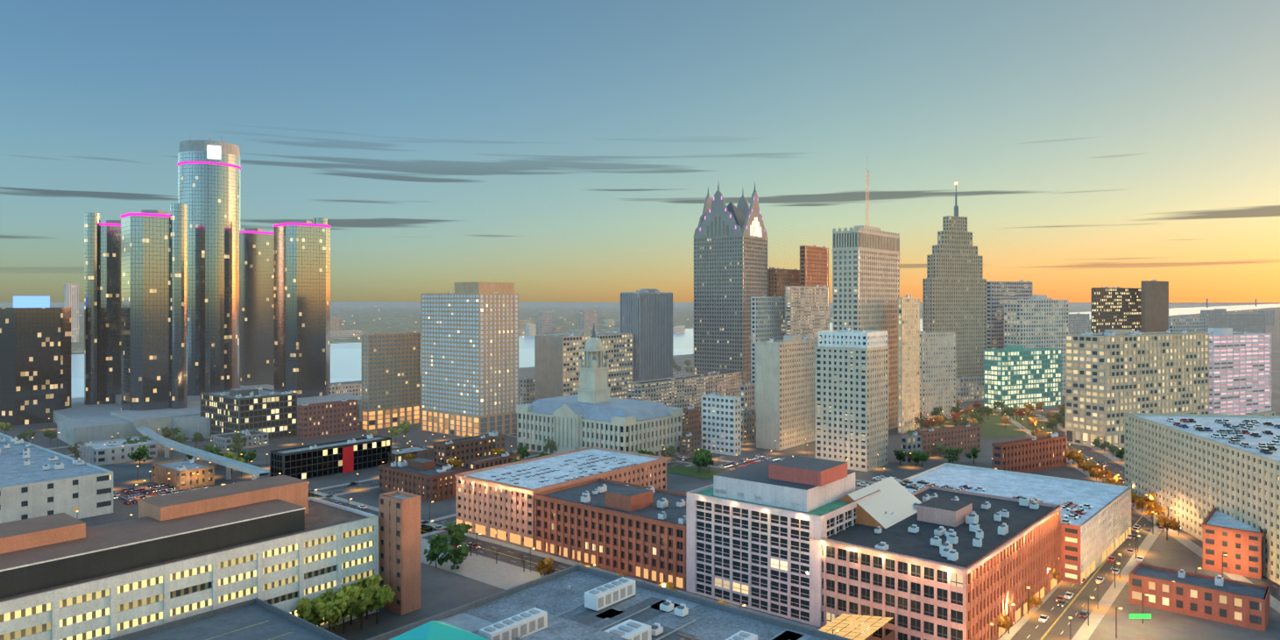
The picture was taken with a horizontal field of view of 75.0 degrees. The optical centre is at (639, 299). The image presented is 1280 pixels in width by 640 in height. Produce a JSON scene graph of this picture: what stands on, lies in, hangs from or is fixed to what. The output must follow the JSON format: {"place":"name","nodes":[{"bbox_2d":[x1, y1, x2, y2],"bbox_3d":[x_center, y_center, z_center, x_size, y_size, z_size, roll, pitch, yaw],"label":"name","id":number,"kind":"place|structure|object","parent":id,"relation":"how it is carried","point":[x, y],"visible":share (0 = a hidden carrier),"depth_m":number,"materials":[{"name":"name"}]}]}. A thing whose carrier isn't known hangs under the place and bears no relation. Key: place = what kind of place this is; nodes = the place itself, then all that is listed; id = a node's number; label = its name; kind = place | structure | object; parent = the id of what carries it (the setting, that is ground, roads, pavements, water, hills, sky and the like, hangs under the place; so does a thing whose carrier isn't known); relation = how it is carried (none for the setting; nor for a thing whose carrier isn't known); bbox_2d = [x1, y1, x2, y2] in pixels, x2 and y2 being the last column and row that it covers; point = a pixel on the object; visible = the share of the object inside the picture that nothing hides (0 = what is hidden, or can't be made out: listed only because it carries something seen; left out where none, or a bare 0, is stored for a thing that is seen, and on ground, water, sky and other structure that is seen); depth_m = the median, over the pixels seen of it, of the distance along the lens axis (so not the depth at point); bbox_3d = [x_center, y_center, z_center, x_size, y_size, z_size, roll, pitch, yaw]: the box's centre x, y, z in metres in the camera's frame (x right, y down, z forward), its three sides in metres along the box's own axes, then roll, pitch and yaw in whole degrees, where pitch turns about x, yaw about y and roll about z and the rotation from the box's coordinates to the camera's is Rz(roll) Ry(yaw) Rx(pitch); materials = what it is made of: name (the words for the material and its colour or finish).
{"place":"outdoors","nodes":[
{"label":"outdoors","id":0,"kind":"place"},
{"bbox_2d":[177,134,240,395],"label":"skyscraper","id":1,"kind":"structure","parent":0,"point":[208,181],"depth_m":675.92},
{"bbox_2d":[378,489,420,615],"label":"brick stair tower","id":2,"kind":"structure","parent":0,"point":[399,541],"depth_m":248.95,"materials":[{"name":"brown brick"}]},
{"bbox_2d":[308,450,541,498],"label":"cross street","id":3,"kind":"structure","parent":0,"point":[340,489],"depth_m":414.00,"materials":[{"name":"asphalt"}]},
{"bbox_2d":[308,488,855,638],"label":"street","id":4,"kind":"structure","parent":0,"point":[509,553],"depth_m":306.31,"materials":[{"name":"asphalt"}]},
{"bbox_2d":[516,411,682,456],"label":"building facade","id":5,"kind":"structure","parent":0,"point":[535,431],"depth_m":487.58,"materials":[{"name":"stone"}]},
{"bbox_2d":[440,585,813,639],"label":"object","id":6,"kind":"object","parent":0,"point":[471,623],"visible":0.6,"depth_m":189.21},
{"bbox_2d":[0,301,1276,353],"bbox_3d":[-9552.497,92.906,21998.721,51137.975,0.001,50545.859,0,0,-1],"label":"shore ground","id":7,"kind":"structure","parent":0,"point":[399,311],"depth_m":5768.31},
{"bbox_2d":[63,282,78,341],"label":"distant tower","id":8,"kind":"structure","parent":7,"relation":"on","point":[74,297],"depth_m":1837.62,"materials":[{"name":"beige concrete"}]},
{"bbox_2d":[0,302,1279,639],"bbox_3d":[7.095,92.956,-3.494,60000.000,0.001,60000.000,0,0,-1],"label":"ground","id":9,"kind":"structure","parent":0,"point":[441,590],"depth_m":410.83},
{"bbox_2d":[0,296,70,424],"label":"office building","id":10,"kind":"structure","parent":9,"relation":"on","point":[35,359],"depth_m":627.61,"materials":[{"name":"black glass"}]},
{"bbox_2d":[0,432,113,523],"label":"white building","id":11,"kind":"structure","parent":9,"relation":"on","point":[36,480],"depth_m":357.28,"materials":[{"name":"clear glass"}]},
{"bbox_2d":[77,436,157,465],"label":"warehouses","id":12,"kind":"structure","parent":9,"relation":"on","point":[101,453],"depth_m":479.85,"materials":[{"name":"grey concrete"}]},
{"bbox_2d":[78,478,236,527],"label":"parking lot","id":13,"kind":"structure","parent":9,"relation":"on","point":[122,511],"depth_m":364.89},
{"bbox_2d":[113,482,210,504],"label":"parked cars","id":14,"kind":"object","parent":13,"relation":"on","point":[166,489],"visible":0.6,"depth_m":401.12,"materials":[{"name":"multicoloured paint"}]},
{"bbox_2d":[151,458,214,489],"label":"brick shop","id":15,"kind":"structure","parent":13,"relation":"on","point":[180,475],"depth_m":416.75,"materials":[{"name":"brown brick"}]},
{"bbox_2d":[0,496,378,639],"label":"office building","id":16,"kind":"structure","parent":9,"relation":"on","point":[334,546],"depth_m":211.87,"materials":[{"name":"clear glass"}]},
{"bbox_2d":[0,473,308,598],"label":"building roof","id":17,"kind":"structure","parent":16,"relation":"on","point":[45,551],"depth_m":212.62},
{"bbox_2d":[135,424,269,479],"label":"elevated track","id":18,"kind":"structure","parent":9,"relation":"on","point":[229,463],"depth_m":450.56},
{"bbox_2d":[0,420,410,476],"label":"trees","id":19,"kind":"object","parent":9,"relation":"on","point":[4,427],"visible":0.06,"depth_m":540.35,"materials":[{"name":"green plant"}]},
{"bbox_2d":[52,383,361,446],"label":"podium building","id":20,"kind":"structure","parent":9,"relation":"on","point":[79,420],"depth_m":564.37,"materials":[{"name":"concrete"}]},
{"bbox_2d":[84,212,120,404],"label":"skyscraper","id":21,"kind":"structure","parent":20,"relation":"on","point":[102,313],"depth_m":674.64,"materials":[{"name":"black glass"}]},
{"bbox_2d":[120,203,187,410],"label":"skyscraper","id":22,"kind":"structure","parent":20,"relation":"on","point":[153,308],"depth_m":603.62,"materials":[{"name":"grey glass"}]},
{"bbox_2d":[240,225,274,385],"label":"skyscraper","id":23,"kind":"structure","parent":20,"relation":"on","point":[261,250],"depth_m":756.37,"materials":[{"name":"grey glass"}]},
{"bbox_2d":[273,217,330,397],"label":"skyscraper","id":24,"kind":"structure","parent":20,"relation":"on","point":[301,309],"depth_m":679.08,"materials":[{"name":"grey glass"}]},
{"bbox_2d":[107,597,346,639],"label":"roof block","id":25,"kind":"structure","parent":9,"relation":"on","point":[256,618],"depth_m":196.41,"materials":[{"name":"grey"}]},
{"bbox_2d":[211,429,268,451],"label":"building","id":26,"kind":"structure","parent":9,"relation":"on","point":[254,437],"depth_m":525.28,"materials":[{"name":"grey concrete"}]},
{"bbox_2d":[200,386,297,439],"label":"dark glass office","id":27,"kind":"structure","parent":9,"relation":"on","point":[272,413],"depth_m":557.32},
{"bbox_2d":[15,425,530,466],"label":"trees","id":28,"kind":"object","parent":9,"relation":"on","point":[143,449],"visible":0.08,"depth_m":489.73,"materials":[{"name":"green plant"}]},
{"bbox_2d":[297,398,357,439],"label":"red brick office","id":29,"kind":"structure","parent":9,"relation":"on","point":[319,420],"depth_m":566.90,"materials":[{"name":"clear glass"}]},
{"bbox_2d":[269,432,391,479],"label":"glass building","id":30,"kind":"structure","parent":9,"relation":"on","point":[317,460],"depth_m":442.57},
{"bbox_2d":[296,573,395,633],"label":"trees","id":31,"kind":"object","parent":9,"relation":"on","point":[361,597],"visible":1,"depth_m":232.69,"materials":[{"name":"green plant"}]},
{"bbox_2d":[361,331,420,430],"bbox_3d":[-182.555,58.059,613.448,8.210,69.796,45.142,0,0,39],"label":"millender hotel","id":32,"kind":"structure","parent":9,"relation":"on","point":[391,379],"depth_m":608.19,"materials":[{"name":"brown concrete"}]},
{"bbox_2d":[387,444,433,463],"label":"low-rise building","id":33,"kind":"structure","parent":9,"relation":"on","point":[395,455],"depth_m":478.25,"materials":[{"name":"grey concrete"}]},
{"bbox_2d":[377,457,466,502],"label":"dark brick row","id":34,"kind":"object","parent":9,"relation":"on","point":[426,479],"visible":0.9,"depth_m":395.60,"materials":[{"name":"brown brick"}]},
{"bbox_2d":[431,430,507,468],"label":"brown brick block","id":35,"kind":"structure","parent":9,"relation":"on","point":[464,449],"depth_m":461.38,"materials":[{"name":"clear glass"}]},
{"bbox_2d":[421,290,518,437],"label":"millender apartments","id":36,"kind":"structure","parent":9,"relation":"on","point":[470,364],"depth_m":571.04,"materials":[{"name":"concrete"}]},
{"bbox_2d":[454,282,514,293],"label":"rooftop penthouse","id":37,"kind":"object","parent":36,"relation":"on","point":[505,287],"depth_m":568.37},
{"bbox_2d":[420,537,545,589],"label":"plaza beaubien","id":38,"kind":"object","parent":9,"relation":"on","point":[491,571],"visible":0.2,"depth_m":286.38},
{"bbox_2d":[464,452,521,471],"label":"low-rise building","id":39,"kind":"structure","parent":9,"relation":"on","point":[489,461],"depth_m":436.59,"materials":[{"name":"brown brick"}]},
{"bbox_2d":[454,445,668,549],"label":"brick building","id":40,"kind":"structure","parent":9,"relation":"on","point":[487,500],"depth_m":337.03,"materials":[{"name":"orange brick"}]},
{"bbox_2d":[456,518,532,547],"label":"lit storefront windows","id":41,"kind":"structure","parent":40,"relation":"attached to","point":[515,538],"depth_m":321.47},
{"bbox_2d":[490,454,636,483],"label":"panels","id":42,"kind":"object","parent":40,"relation":"on","point":[569,470],"depth_m":350.67,"materials":[{"name":"white paint"}]},
{"bbox_2d":[424,448,714,569],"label":"trees","id":43,"kind":"object","parent":9,"relation":"on","point":[440,545],"visible":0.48,"depth_m":296.49,"materials":[{"name":"green plant"}]},
{"bbox_2d":[420,453,725,537],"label":"cross street","id":44,"kind":"structure","parent":9,"relation":"on","point":[449,518],"depth_m":351.90,"materials":[{"name":"asphalt"}]},
{"bbox_2d":[534,329,633,401],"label":"office building","id":45,"kind":"structure","parent":9,"relation":"on","point":[556,369],"depth_m":660.75,"materials":[{"name":"beige concrete"}]},
{"bbox_2d":[516,322,683,453],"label":"wayne county tower and roof","id":46,"kind":"structure","parent":9,"relation":"on","point":[592,399],"depth_m":501.78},
{"bbox_2d":[31,401,1186,639],"bbox_3d":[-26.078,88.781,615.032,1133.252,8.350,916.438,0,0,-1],"label":"city lamps and glow","id":47,"kind":"object","parent":9,"relation":"on","point":[1030,613],"visible":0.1,"depth_m":440.16,"materials":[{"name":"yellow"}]},
{"bbox_2d":[366,564,852,639],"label":"flat roof","id":48,"kind":"structure","parent":9,"relation":"on","point":[523,610],"depth_m":190.31,"materials":[{"name":"concrete"}]},
{"bbox_2d":[388,620,487,639],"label":"teal roof","id":49,"kind":"structure","parent":48,"relation":"on","point":[435,630],"depth_m":166.50,"materials":[{"name":"teal"}]},
{"bbox_2d":[533,477,686,590],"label":"brick building","id":50,"kind":"structure","parent":9,"relation":"on","point":[623,527],"depth_m":290.61,"materials":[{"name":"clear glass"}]},
{"bbox_2d":[536,539,682,587],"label":"lit storefront windows","id":51,"kind":"structure","parent":50,"relation":"attached to","point":[679,582],"depth_m":291.02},
{"bbox_2d":[0,149,1279,410],"bbox_3d":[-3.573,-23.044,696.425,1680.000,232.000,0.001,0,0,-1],"label":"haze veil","id":52,"kind":"object","parent":9,"relation":"on","point":[713,292],"depth_m":697.54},
{"bbox_2d":[0,226,1279,378],"bbox_3d":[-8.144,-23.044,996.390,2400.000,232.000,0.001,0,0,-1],"label":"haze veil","id":53,"kind":"object","parent":9,"relation":"on","point":[683,282],"depth_m":995.93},
{"bbox_2d":[620,288,672,381],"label":"high-rise building","id":54,"kind":"structure","parent":9,"relation":"on","point":[664,330],"depth_m":728.11,"materials":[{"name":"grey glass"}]},
{"bbox_2d":[627,370,745,408],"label":"office building","id":55,"kind":"structure","parent":9,"relation":"on","point":[684,392],"depth_m":681.37,"materials":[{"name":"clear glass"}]},
{"bbox_2d":[680,431,700,455],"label":"building","id":56,"kind":"structure","parent":9,"relation":"on","point":[690,443],"depth_m":499.85,"materials":[{"name":"grey concrete"}]},
{"bbox_2d":[682,404,701,435],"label":"office building","id":57,"kind":"structure","parent":9,"relation":"on","point":[692,420],"depth_m":563.71,"materials":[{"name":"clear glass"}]},
{"bbox_2d":[666,465,724,479],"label":"wayne county grass","id":58,"kind":"structure","parent":9,"relation":"on","point":[692,471],"depth_m":449.81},
{"bbox_2d":[701,391,741,455],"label":"office building","id":59,"kind":"structure","parent":9,"relation":"on","point":[721,422],"depth_m":503.48,"materials":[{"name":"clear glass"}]},
{"bbox_2d":[693,183,767,384],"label":"skyscraper","id":60,"kind":"structure","parent":9,"relation":"on","point":[744,254],"depth_m":762.58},
{"bbox_2d":[739,381,754,410],"bbox_3d":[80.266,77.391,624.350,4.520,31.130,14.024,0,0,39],"label":"office building","id":61,"kind":"structure","parent":9,"relation":"on","point":[746,392],"depth_m":620.72,"materials":[{"name":"grey concrete"}]},
{"bbox_2d":[741,407,755,443],"bbox_3d":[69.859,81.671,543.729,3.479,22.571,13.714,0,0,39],"label":"office building","id":62,"kind":"structure","parent":9,"relation":"on","point":[748,420],"depth_m":542.12,"materials":[{"name":"grey concrete"}]},
{"bbox_2d":[544,424,980,466],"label":"trees","id":63,"kind":"object","parent":9,"relation":"on","point":[917,456],"visible":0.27,"depth_m":470.33,"materials":[{"name":"green plant"}]},
{"bbox_2d":[366,398,1180,539],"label":"autumn trees","id":64,"kind":"object","parent":9,"relation":"on","point":[1170,524],"visible":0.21,"depth_m":445.96,"materials":[{"name":"orange plant"}]},
{"bbox_2d":[685,483,881,627],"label":"office building","id":65,"kind":"structure","parent":9,"relation":"on","point":[766,558],"depth_m":250.51,"materials":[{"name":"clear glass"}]},
{"bbox_2d":[713,455,855,511],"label":"rooftop penthouse","id":66,"kind":"object","parent":65,"relation":"on","point":[803,484],"visible":0.98,"depth_m":257.44,"materials":[{"name":"concrete"}]},
{"bbox_2d":[767,266,799,297],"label":"office building","id":67,"kind":"structure","parent":9,"relation":"on","point":[774,279],"depth_m":804.95,"materials":[{"name":"brown brick"}]},
{"bbox_2d":[755,334,818,450],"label":"tower","id":68,"kind":"structure","parent":9,"relation":"on","point":[786,392],"depth_m":523.88,"materials":[{"name":"concrete"}]},
{"bbox_2d":[750,283,829,412],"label":"building","id":69,"kind":"structure","parent":9,"relation":"on","point":[793,300],"depth_m":710.03,"materials":[{"name":"concrete"}]},
{"bbox_2d":[535,556,1059,636],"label":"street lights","id":70,"kind":"object","parent":9,"relation":"on","point":[1003,621],"visible":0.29,"depth_m":249.09,"materials":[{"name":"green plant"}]},
{"bbox_2d":[799,244,828,286],"bbox_3d":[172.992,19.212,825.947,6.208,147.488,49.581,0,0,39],"label":"office tower","id":71,"kind":"structure","parent":9,"relation":"on","point":[813,252],"depth_m":818.87,"materials":[{"name":"red brick"}]},
{"bbox_2d":[813,346,889,471],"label":"tower","id":72,"kind":"structure","parent":9,"relation":"on","point":[852,404],"depth_m":461.00,"materials":[{"name":"white concrete"}]},
{"bbox_2d":[818,326,887,347],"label":"building upper section","id":73,"kind":"object","parent":72,"relation":"on","point":[848,336],"visible":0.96,"depth_m":461.77,"materials":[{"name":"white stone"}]},
{"bbox_2d":[818,613,894,639],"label":"lit canopy","id":74,"kind":"object","parent":9,"relation":"on","point":[837,623],"visible":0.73,"depth_m":220.93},
{"bbox_2d":[898,294,919,433],"bbox_3d":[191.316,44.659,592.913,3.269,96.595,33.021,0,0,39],"label":"high-rise building","id":75,"kind":"structure","parent":9,"relation":"on","point":[908,358],"depth_m":588.85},
{"bbox_2d":[900,431,921,465],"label":"building","id":76,"kind":"structure","parent":9,"relation":"on","point":[912,441],"depth_m":471.30,"materials":[{"name":"grey concrete"}]},
{"bbox_2d":[808,485,1062,639],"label":"brick building","id":77,"kind":"structure","parent":9,"relation":"on","point":[944,563],"depth_m":231.57,"materials":[{"name":"orange brick"}]},
{"bbox_2d":[837,475,921,528],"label":"metal atrium roof","id":78,"kind":"structure","parent":77,"relation":"on","point":[897,498],"depth_m":262.96,"materials":[{"name":"grey"}]},
{"bbox_2d":[919,331,956,419],"bbox_3d":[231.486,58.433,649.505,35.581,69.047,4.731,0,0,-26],"label":"high-rise building","id":79,"kind":"structure","parent":9,"relation":"on","point":[937,369],"depth_m":646.89,"materials":[{"name":"beige concrete"}]},
{"bbox_2d":[913,424,981,456],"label":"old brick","id":80,"kind":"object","parent":9,"relation":"on","point":[966,438],"depth_m":503.00,"materials":[{"name":"brown brick"}]},
{"bbox_2d":[922,277,986,377],"bbox_3d":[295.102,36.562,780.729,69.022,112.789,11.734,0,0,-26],"label":"office tower","id":81,"kind":"structure","parent":9,"relation":"on","point":[979,316],"depth_m":776.53,"materials":[{"name":"concrete"}]},
{"bbox_2d":[926,254,982,278],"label":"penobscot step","id":82,"kind":"object","parent":81,"relation":"on","point":[937,261],"depth_m":773.07,"materials":[{"name":"beige stone"}]},
{"bbox_2d":[932,244,977,255],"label":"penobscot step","id":83,"kind":"object","parent":82,"relation":"on","point":[943,249],"depth_m":774.31,"materials":[{"name":"beige stone"}]},
{"bbox_2d":[937,230,972,245],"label":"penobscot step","id":84,"kind":"object","parent":83,"relation":"on","point":[952,239],"depth_m":775.65,"materials":[{"name":"beige stone"}]},
{"bbox_2d":[956,375,983,401],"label":"office building","id":85,"kind":"structure","parent":9,"relation":"on","point":[971,381],"depth_m":766.75,"materials":[{"name":"grey concrete"}]},
{"bbox_2d":[914,399,1065,431],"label":"trees","id":86,"kind":"object","parent":9,"relation":"on","point":[1008,411],"depth_m":633.25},
{"bbox_2d":[922,409,1065,438],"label":"park lawn","id":87,"kind":"structure","parent":9,"relation":"on","point":[989,427],"depth_m":621.13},
{"bbox_2d":[986,279,1032,349],"bbox_3d":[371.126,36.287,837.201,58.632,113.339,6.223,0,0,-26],"label":"high-rise building","id":88,"kind":"structure","parent":9,"relation":"on","point":[997,286],"depth_m":826.60,"materials":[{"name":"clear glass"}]},
{"bbox_2d":[898,462,1131,584],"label":"greektown garage","id":89,"kind":"structure","parent":9,"relation":"on","point":[1090,536],"depth_m":319.93,"materials":[{"name":"beige concrete"}]},
{"bbox_2d":[856,474,1093,523],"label":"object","id":90,"kind":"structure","parent":89,"relation":"on","point":[1067,505],"depth_m":325.67,"materials":[{"name":"white paint"}]},
{"bbox_2d":[983,344,1061,410],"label":"office building","id":91,"kind":"structure","parent":9,"relation":"on","point":[1001,371],"depth_m":712.69,"materials":[{"name":"glass"}]},
{"bbox_2d":[991,431,1067,472],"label":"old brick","id":92,"kind":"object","parent":9,"relation":"on","point":[1031,454],"visible":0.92,"depth_m":452.49,"materials":[{"name":"red brick"}]},
{"bbox_2d":[1004,294,1068,396],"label":"office building","id":93,"kind":"structure","parent":9,"relation":"on","point":[1026,309],"depth_m":795.01,"materials":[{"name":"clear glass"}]},
{"bbox_2d":[1031,427,1162,518],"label":"trees","id":94,"kind":"object","parent":9,"relation":"on","point":[1093,470],"visible":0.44,"depth_m":428.44,"materials":[{"name":"orange plant"}]},
{"bbox_2d":[1065,328,1209,449],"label":"office building","id":95,"kind":"structure","parent":9,"relation":"on","point":[1113,377],"depth_m":534.93,"materials":[{"name":"beige concrete"}]},
{"bbox_2d":[998,412,1279,612],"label":"street","id":96,"kind":"structure","parent":9,"relation":"on","point":[1192,543],"depth_m":428.35,"materials":[{"name":"asphalt"}]},
{"bbox_2d":[1168,316,1205,332],"bbox_3d":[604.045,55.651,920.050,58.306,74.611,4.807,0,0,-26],"label":"office building","id":97,"kind":"structure","parent":9,"relation":"on","point":[1194,321],"depth_m":917.65,"materials":[{"name":"grey concrete"}]},
{"bbox_2d":[1128,562,1269,630],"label":"brick building","id":98,"kind":"structure","parent":9,"relation":"on","point":[1218,597],"depth_m":246.24,"materials":[{"name":"red brick"}]},
{"bbox_2d":[1124,412,1279,584],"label":"beige parking structure","id":99,"kind":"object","parent":9,"relation":"on","point":[1191,476],"visible":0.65,"depth_m":327.32,"materials":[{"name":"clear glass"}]},
{"bbox_2d":[1166,417,1279,453],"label":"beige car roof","id":100,"kind":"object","parent":99,"relation":"on","point":[1262,446],"visible":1,"depth_m":336.40,"materials":[{"name":"white paint"}]},
{"bbox_2d":[1200,506,1264,579],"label":"brick building","id":101,"kind":"structure","parent":9,"relation":"on","point":[1239,543],"depth_m":283.51,"materials":[{"name":"red brick"}]},
{"bbox_2d":[0,0,1279,302],"label":"sky","id":102,"kind":"structure","parent":0,"point":[804,95],"materials":[{"name":"blue"}]},
{"bbox_2d":[2,283,1279,348],"bbox_3d":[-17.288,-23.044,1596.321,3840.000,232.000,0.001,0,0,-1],"label":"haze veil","id":103,"kind":"object","parent":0,"point":[598,320],"depth_m":1593.88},
{"bbox_2d":[70,303,1279,397],"bbox_3d":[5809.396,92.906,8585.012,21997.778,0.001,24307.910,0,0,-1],"label":"river water","id":104,"kind":"structure","parent":0,"point":[343,354],"depth_m":1418.54,"materials":[{"name":"blue liquid"}]},
{"bbox_2d":[831,169,900,429],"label":"skyscraper","id":105,"kind":"structure","parent":0,"point":[866,288],"depth_m":574.53,"materials":[{"name":"concrete"}]},
{"bbox_2d":[997,514,1167,639],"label":"street","id":106,"kind":"structure","parent":0,"point":[1056,625],"depth_m":257.60,"materials":[{"name":"asphalt"}]},
{"bbox_2d":[1091,279,1168,332],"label":"brown tower","id":107,"kind":"structure","parent":0,"point":[1122,322],"depth_m":969.14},
{"bbox_2d":[1187,327,1271,414],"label":"pink garage","id":108,"kind":"structure","parent":0,"point":[1240,372],"depth_m":638.40,"materials":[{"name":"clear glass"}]},
{"bbox_2d":[1202,312,1265,332],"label":"building","id":109,"kind":"structure","parent":0,"point":[1241,320],"depth_m":1449.46,"materials":[{"name":"grey concrete"}]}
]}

